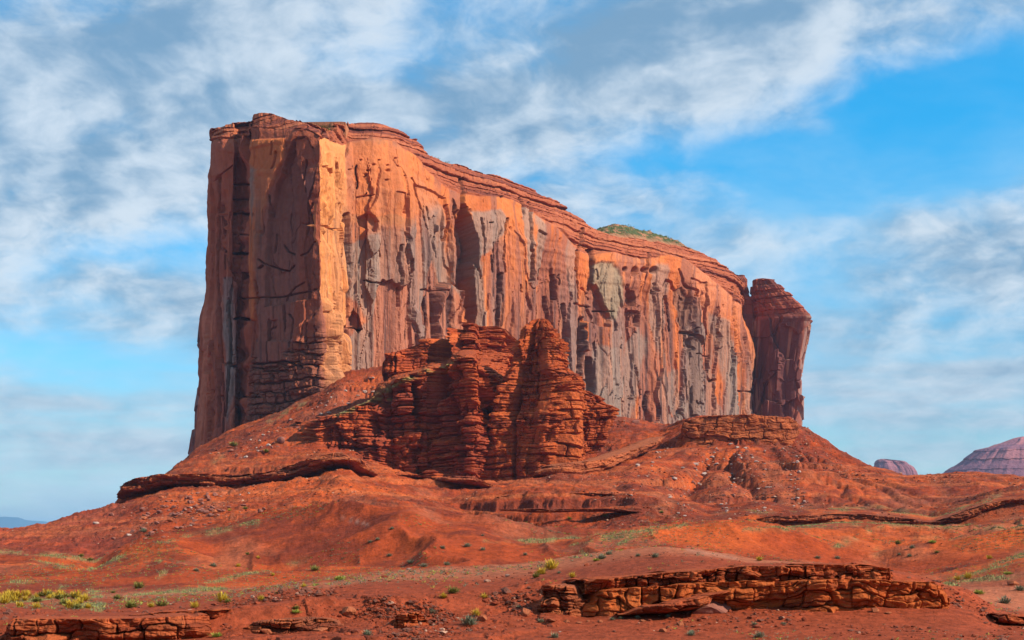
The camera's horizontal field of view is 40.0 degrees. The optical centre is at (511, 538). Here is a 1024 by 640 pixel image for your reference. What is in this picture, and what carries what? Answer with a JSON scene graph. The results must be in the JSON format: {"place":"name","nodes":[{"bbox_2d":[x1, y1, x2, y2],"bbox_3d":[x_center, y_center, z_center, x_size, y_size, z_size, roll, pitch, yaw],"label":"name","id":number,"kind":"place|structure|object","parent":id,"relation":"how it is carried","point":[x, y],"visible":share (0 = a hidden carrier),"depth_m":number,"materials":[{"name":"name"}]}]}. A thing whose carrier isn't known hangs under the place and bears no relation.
{"place":"outdoors","nodes":[
{"label":"outdoors","id":0,"kind":"place"},
{"bbox_2d":[0,517,47,527],"bbox_3d":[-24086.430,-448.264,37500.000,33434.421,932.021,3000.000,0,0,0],"label":"mountains","id":1,"kind":"structure","parent":0,"point":[9,522],"depth_m":37002.17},
{"bbox_2d":[0,366,1023,639],"bbox_3d":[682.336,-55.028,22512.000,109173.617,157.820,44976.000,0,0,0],"label":"terrain","id":2,"kind":"structure","parent":0,"point":[384,506],"depth_m":295.38,"materials":[{"name":"red soil"}]},
{"bbox_2d":[0,594,11,603],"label":"rabbitbrush","id":3,"kind":"object","parent":2,"relation":"on","point":[3,600],"visible":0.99,"depth_m":123.86,"materials":[{"name":"yellow plant"}]},
{"bbox_2d":[8,590,18,597],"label":"rabbitbrush","id":4,"kind":"object","parent":2,"relation":"on","point":[14,594],"visible":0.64,"depth_m":150.50,"materials":[{"name":"yellow plant"}]},
{"bbox_2d":[8,594,21,601],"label":"rabbitbrush","id":5,"kind":"object","parent":2,"relation":"on","point":[15,598],"visible":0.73,"depth_m":130.24,"materials":[{"name":"yellow plant"}]},
{"bbox_2d":[12,590,26,597],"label":"rabbitbrush","id":6,"kind":"object","parent":2,"relation":"on","point":[19,593],"visible":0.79,"depth_m":150.75,"materials":[{"name":"yellow plant"}]},
{"bbox_2d":[15,601,26,606],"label":"rabbitbrush","id":7,"kind":"object","parent":2,"relation":"on","point":[20,604],"visible":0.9,"depth_m":107.17,"materials":[{"name":"yellow plant"}]},
{"bbox_2d":[21,590,31,596],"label":"rabbitbrush","id":8,"kind":"object","parent":2,"relation":"on","point":[28,593],"visible":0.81,"depth_m":150.84,"materials":[{"name":"yellow plant"}]},
{"bbox_2d":[30,601,40,608],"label":"rabbitbrush","id":9,"kind":"object","parent":2,"relation":"on","point":[37,605],"visible":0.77,"depth_m":100.70,"materials":[{"name":"yellow plant"}]},
{"bbox_2d":[30,596,43,601],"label":"desert shrub","id":10,"kind":"object","parent":2,"relation":"on","point":[36,599],"visible":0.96,"depth_m":119.71,"materials":[{"name":"green plant"}]},
{"bbox_2d":[49,597,70,603],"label":"desert shrub","id":11,"kind":"object","parent":2,"relation":"on","point":[63,601],"visible":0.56,"depth_m":112.65,"materials":[{"name":"plant"}]},
{"bbox_2d":[53,593,66,598],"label":"desert shrub","id":12,"kind":"object","parent":2,"relation":"on","point":[59,596],"visible":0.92,"depth_m":129.16,"materials":[{"name":"green plant"}]},
{"bbox_2d":[62,598,76,607],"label":"rabbitbrush","id":13,"kind":"object","parent":2,"relation":"on","point":[69,603],"visible":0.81,"depth_m":99.72,"materials":[{"name":"yellow plant"}]},
{"bbox_2d":[71,603,82,608],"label":"desert shrub","id":14,"kind":"object","parent":2,"relation":"on","point":[77,606],"visible":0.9,"depth_m":98.66,"materials":[{"name":"plant"}]},
{"bbox_2d":[70,590,83,597],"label":"rabbitbrush","id":15,"kind":"object","parent":2,"relation":"on","point":[77,592],"visible":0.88,"depth_m":129.91,"materials":[{"name":"yellow plant"}]},
{"bbox_2d":[75,597,85,603],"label":"rabbitbrush","id":16,"kind":"object","parent":2,"relation":"on","point":[79,600],"visible":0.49,"depth_m":111.59,"materials":[{"name":"yellow plant"}]},
{"bbox_2d":[79,592,93,600],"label":"rabbitbrush","id":17,"kind":"object","parent":2,"relation":"on","point":[84,596],"visible":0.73,"depth_m":119.36,"materials":[{"name":"yellow plant"}]},
{"bbox_2d":[0,612,211,639],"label":"rock ledge","id":18,"kind":"object","parent":2,"relation":"on","point":[171,626],"visible":0.92,"depth_m":78.62,"materials":[{"name":"orange stone"}]},
{"bbox_2d":[110,594,122,598],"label":"desert shrub","id":19,"kind":"object","parent":2,"relation":"on","point":[117,597],"visible":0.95,"depth_m":122.27,"materials":[{"name":"green plant"}]},
{"bbox_2d":[117,598,138,607],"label":"desert shrub","id":20,"kind":"object","parent":2,"relation":"on","point":[129,604],"visible":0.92,"depth_m":97.67,"materials":[{"name":"green plant"}]},
{"bbox_2d":[132,581,145,587],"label":"desert shrub","id":21,"kind":"object","parent":2,"relation":"on","point":[140,584],"visible":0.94,"depth_m":171.99,"materials":[{"name":"green plant"}]},
{"bbox_2d":[154,600,168,605],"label":"desert shrub","id":22,"kind":"object","parent":2,"relation":"on","point":[161,603],"visible":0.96,"depth_m":97.76,"materials":[{"name":"green plant"}]},
{"bbox_2d":[129,608,232,618],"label":"rock ledge","id":23,"kind":"object","parent":2,"relation":"on","point":[214,613],"visible":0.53,"depth_m":82.61,"materials":[{"name":"red stone"}]},
{"bbox_2d":[188,326,199,454],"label":"rock buttress","id":24,"kind":"object","parent":2,"relation":"on","point":[191,444],"visible":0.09,"depth_m":1046.69,"materials":[{"name":"stone"}]},
{"bbox_2d":[189,601,200,607],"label":"rabbitbrush","id":25,"kind":"object","parent":2,"relation":"on","point":[194,605],"visible":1,"depth_m":90.41,"materials":[{"name":"yellow plant"}]},
{"bbox_2d":[208,632,223,636],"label":"desert shrub","id":26,"kind":"object","parent":2,"relation":"on","point":[216,635],"visible":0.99,"depth_m":79.96,"materials":[{"name":"green plant"}]},
{"bbox_2d":[208,591,234,602],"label":"rabbitbrush","id":27,"kind":"object","parent":2,"relation":"on","point":[221,597],"visible":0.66,"depth_m":93.84,"materials":[{"name":"yellow plant"}]},
{"bbox_2d":[229,441,239,445],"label":"desert shrub","id":28,"kind":"object","parent":2,"relation":"on","point":[233,443],"visible":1,"depth_m":774.86,"materials":[{"name":"green plant"}]},
{"bbox_2d":[117,452,377,498],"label":"rock ledge","id":29,"kind":"object","parent":2,"relation":"on","point":[306,468],"visible":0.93,"depth_m":621.67,"materials":[{"name":"brown stone"}]},
{"bbox_2d":[261,629,272,634],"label":"boulder","id":30,"kind":"object","parent":2,"relation":"on","point":[267,631],"visible":0.87,"depth_m":80.67,"materials":[{"name":"orange stone"}]},
{"bbox_2d":[277,436,284,442],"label":"boulder","id":31,"kind":"object","parent":2,"relation":"on","point":[280,439],"visible":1,"depth_m":770.97,"materials":[{"name":"grey stone"}]},
{"bbox_2d":[244,616,343,633],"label":"rock ledge","id":32,"kind":"object","parent":2,"relation":"on","point":[288,625],"visible":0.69,"depth_m":81.19,"materials":[{"name":"stone"}]},
{"bbox_2d":[308,565,319,570],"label":"desert shrub","id":33,"kind":"object","parent":2,"relation":"on","point":[314,568],"visible":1,"depth_m":214.33,"materials":[{"name":"green plant"}]},
{"bbox_2d":[312,627,327,630],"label":"boulder","id":34,"kind":"object","parent":2,"relation":"on","point":[320,629],"visible":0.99,"depth_m":80.98,"materials":[{"name":"orange stone"}]},
{"bbox_2d":[333,575,344,579],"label":"desert shrub","id":35,"kind":"object","parent":2,"relation":"on","point":[340,578],"visible":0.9,"depth_m":120.95,"materials":[{"name":"green plant"}]},
{"bbox_2d":[342,606,355,615],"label":"boulder","id":36,"kind":"object","parent":2,"relation":"on","point":[348,610],"visible":1,"depth_m":83.97,"materials":[{"name":"orange stone"}]},
{"bbox_2d":[357,628,372,635],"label":"sagebrush","id":37,"kind":"object","parent":2,"relation":"on","point":[367,632],"visible":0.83,"depth_m":76.67,"materials":[{"name":"green plant"}]},
{"bbox_2d":[290,323,516,478],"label":"rock outcrop","id":38,"kind":"object","parent":2,"relation":"on","point":[426,410],"visible":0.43,"depth_m":765.46,"materials":[{"name":"red stone"}]},
{"bbox_2d":[390,611,428,628],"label":"rock ledge","id":39,"kind":"object","parent":2,"relation":"on","point":[401,621],"visible":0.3,"depth_m":81.36,"materials":[{"name":"orange stone"}]},
{"bbox_2d":[396,474,493,488],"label":"rock ledge","id":40,"kind":"object","parent":2,"relation":"on","point":[473,481],"visible":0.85,"depth_m":635.18,"materials":[{"name":"red stone"}]},
{"bbox_2d":[447,585,460,592],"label":"desert shrub","id":41,"kind":"object","parent":2,"relation":"on","point":[453,590],"visible":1,"depth_m":90.42,"materials":[{"name":"green plant"}]},
{"bbox_2d":[459,614,481,624],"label":"sagebrush","id":42,"kind":"object","parent":2,"relation":"on","point":[468,620],"visible":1,"depth_m":80.99,"materials":[{"name":"green plant"}]},
{"bbox_2d":[194,113,754,449],"bbox_3d":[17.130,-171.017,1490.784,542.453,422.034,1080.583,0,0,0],"label":"sandstone butte","id":43,"kind":"object","parent":2,"relation":"on","point":[333,256],"visible":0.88,"depth_m":1105.02,"materials":[{"name":"orange stone"}]},
{"bbox_2d":[319,124,683,244],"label":"summit scrub","id":44,"kind":"object","parent":43,"relation":"on","point":[329,126],"visible":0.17,"depth_m":1217.02,"materials":[{"name":"green plant"}]},
{"bbox_2d":[738,275,754,392],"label":"rock pillar","id":45,"kind":"object","parent":43,"relation":"on","point":[748,314],"visible":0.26,"depth_m":1593.04,"materials":[{"name":"stone"}]},
{"bbox_2d":[470,606,484,615],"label":"rabbitbrush","id":46,"kind":"object","parent":2,"relation":"on","point":[476,612],"visible":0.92,"depth_m":85.01,"materials":[{"name":"yellow plant"}]},
{"bbox_2d":[477,615,486,620],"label":"boulder","id":47,"kind":"object","parent":2,"relation":"on","point":[482,617],"visible":0.98,"depth_m":83.16,"materials":[{"name":"orange stone"}]},
{"bbox_2d":[0,381,1023,639],"bbox_3d":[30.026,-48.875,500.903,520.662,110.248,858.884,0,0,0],"label":"rubble","id":48,"kind":"object","parent":2,"relation":"on","point":[390,605],"visible":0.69,"depth_m":89.90,"materials":[{"name":"red stone"}]},
{"bbox_2d":[0,499,1023,611],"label":"grass","id":49,"kind":"structure","parent":2,"relation":"on","point":[618,543],"depth_m":263.30,"materials":[{"name":"green plant"}]},
{"bbox_2d":[0,502,1023,639],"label":"dry weeds","id":50,"kind":"object","parent":2,"relation":"on","point":[288,586],"visible":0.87,"depth_m":199.48,"materials":[{"name":"green plant"}]},
{"bbox_2d":[2,501,1023,639],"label":"scrub","id":51,"kind":"object","parent":2,"relation":"on","point":[441,572],"visible":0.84,"depth_m":196.58,"materials":[{"name":"green plant"}]},
{"bbox_2d":[520,608,530,616],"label":"boulder","id":52,"kind":"object","parent":2,"relation":"on","point":[525,612],"visible":1,"depth_m":85.59,"materials":[{"name":"orange stone"}]},
{"bbox_2d":[536,567,546,574],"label":"rabbitbrush","id":53,"kind":"object","parent":2,"relation":"on","point":[541,571],"visible":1,"depth_m":101.83,"materials":[{"name":"yellow plant"}]},
{"bbox_2d":[479,318,619,481],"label":"rock pinnacle","id":54,"kind":"object","parent":2,"relation":"on","point":[546,407],"visible":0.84,"depth_m":747.31,"materials":[{"name":"red stone"}]},
{"bbox_2d":[544,559,562,569],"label":"rabbitbrush","id":55,"kind":"object","parent":2,"relation":"on","point":[550,565],"visible":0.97,"depth_m":104.99,"materials":[{"name":"yellow plant"}]},
{"bbox_2d":[550,631,557,637],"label":"sagebrush","id":56,"kind":"object","parent":2,"relation":"on","point":[554,635],"visible":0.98,"depth_m":76.42,"materials":[{"name":"green plant"}]},
{"bbox_2d":[497,493,618,497],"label":"rock ledge","id":57,"kind":"object","parent":2,"relation":"on","point":[594,494],"visible":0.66,"depth_m":505.25,"materials":[{"name":"red stone"}]},
{"bbox_2d":[537,583,589,616],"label":"rock ledge","id":58,"kind":"object","parent":2,"relation":"on","point":[561,599],"visible":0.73,"depth_m":86.60,"materials":[{"name":"brown stone"}]},
{"bbox_2d":[499,508,639,512],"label":"rock ledge","id":59,"kind":"object","parent":2,"relation":"on","point":[568,510],"visible":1,"depth_m":473.73,"materials":[{"name":"red stone"}]},
{"bbox_2d":[526,436,665,477],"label":"rock ledge","id":60,"kind":"object","parent":2,"relation":"on","point":[606,461],"visible":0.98,"depth_m":697.61,"materials":[{"name":"orange stone"}]},
{"bbox_2d":[220,578,971,639],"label":"rubble","id":61,"kind":"object","parent":2,"relation":"on","point":[353,631],"visible":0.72,"depth_m":83.74,"materials":[{"name":"red stone"}]},
{"bbox_2d":[595,554,606,558],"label":"sagebrush","id":62,"kind":"object","parent":2,"relation":"on","point":[601,556],"visible":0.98,"depth_m":106.58,"materials":[{"name":"green plant"}]},
{"bbox_2d":[650,552,659,557],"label":"sagebrush","id":63,"kind":"object","parent":2,"relation":"on","point":[654,555],"visible":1,"depth_m":100.65,"materials":[{"name":"green plant"}]},
{"bbox_2d":[616,590,730,616],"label":"rock ledge","id":64,"kind":"object","parent":2,"relation":"on","point":[696,601],"visible":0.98,"depth_m":83.62,"materials":[{"name":"brown stone"}]},
{"bbox_2d":[690,600,730,613],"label":"boulder","id":65,"kind":"object","parent":2,"relation":"on","point":[713,607],"visible":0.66,"depth_m":85.62,"materials":[{"name":"stone"}]},
{"bbox_2d":[676,415,799,445],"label":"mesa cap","id":66,"kind":"object","parent":2,"relation":"on","point":[705,430],"visible":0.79,"depth_m":780.61,"materials":[{"name":"stone"}]},
{"bbox_2d":[752,630,766,636],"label":"sagebrush","id":67,"kind":"object","parent":2,"relation":"on","point":[758,634],"visible":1,"depth_m":75.97,"materials":[{"name":"plant"}]},
{"bbox_2d":[582,578,950,616],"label":"rock ledge","id":68,"kind":"object","parent":2,"relation":"on","point":[833,595],"visible":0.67,"depth_m":86.36,"materials":[{"name":"stone"}]},
{"bbox_2d":[564,563,892,594],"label":"rock ledge","id":69,"kind":"object","parent":68,"relation":"on","point":[786,572],"visible":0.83,"depth_m":87.16,"materials":[{"name":"brown stone"}]},
{"bbox_2d":[750,278,812,425],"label":"rock tower","id":70,"kind":"structure","parent":2,"relation":"on","point":[783,321],"depth_m":1564.12,"materials":[{"name":"stone"}]},
{"bbox_2d":[871,608,878,612],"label":"boulder","id":71,"kind":"object","parent":2,"relation":"on","point":[874,610],"visible":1,"depth_m":85.47,"materials":[{"name":"stone"}]},
{"bbox_2d":[758,498,1023,525],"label":"rock ledge","id":72,"kind":"object","parent":2,"relation":"on","point":[964,514],"visible":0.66,"depth_m":473.23,"materials":[{"name":"red stone"}]},
{"bbox_2d":[874,459,917,474],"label":"mesa","id":73,"kind":"structure","parent":2,"relation":"on","point":[903,467],"depth_m":6931.53,"materials":[{"name":"purple stone"}]},
{"bbox_2d":[963,572,972,578],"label":"rabbitbrush","id":74,"kind":"object","parent":2,"relation":"on","point":[968,575],"visible":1,"depth_m":174.89,"materials":[{"name":"yellow plant"}]},
{"bbox_2d":[973,590,983,593],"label":"desert shrub","id":75,"kind":"object","parent":2,"relation":"on","point":[979,592],"visible":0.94,"depth_m":119.89,"materials":[{"name":"green plant"}]},
{"bbox_2d":[944,436,1023,475],"bbox_3d":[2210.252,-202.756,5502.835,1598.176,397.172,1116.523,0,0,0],"label":"mesa","id":76,"kind":"structure","parent":2,"relation":"on","point":[1006,457],"depth_m":5356.61,"materials":[{"name":"stone"}]},
{"bbox_2d":[987,613,1023,623],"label":"rock ledge","id":77,"kind":"object","parent":2,"relation":"on","point":[1004,618],"visible":0.97,"depth_m":87.37,"materials":[{"name":"stone"}]},
{"bbox_2d":[997,595,1013,603],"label":"sagebrush","id":78,"kind":"object","parent":2,"relation":"on","point":[1004,600],"visible":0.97,"depth_m":114.28,"materials":[{"name":"plant"}]},
{"bbox_2d":[1007,581,1018,585],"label":"boulder","id":79,"kind":"object","parent":2,"relation":"on","point":[1011,583],"visible":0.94,"depth_m":140.79,"materials":[{"name":"stone"}]},
{"bbox_2d":[1013,584,1023,590],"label":"sagebrush","id":80,"kind":"object","parent":2,"relation":"on","point":[1020,588],"visible":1,"depth_m":131.77,"materials":[{"name":"green plant"}]},
{"bbox_2d":[0,0,1023,521],"label":"sky","id":81,"kind":"structure","parent":0,"point":[864,159],"materials":[{"name":"blue"}]}
]}

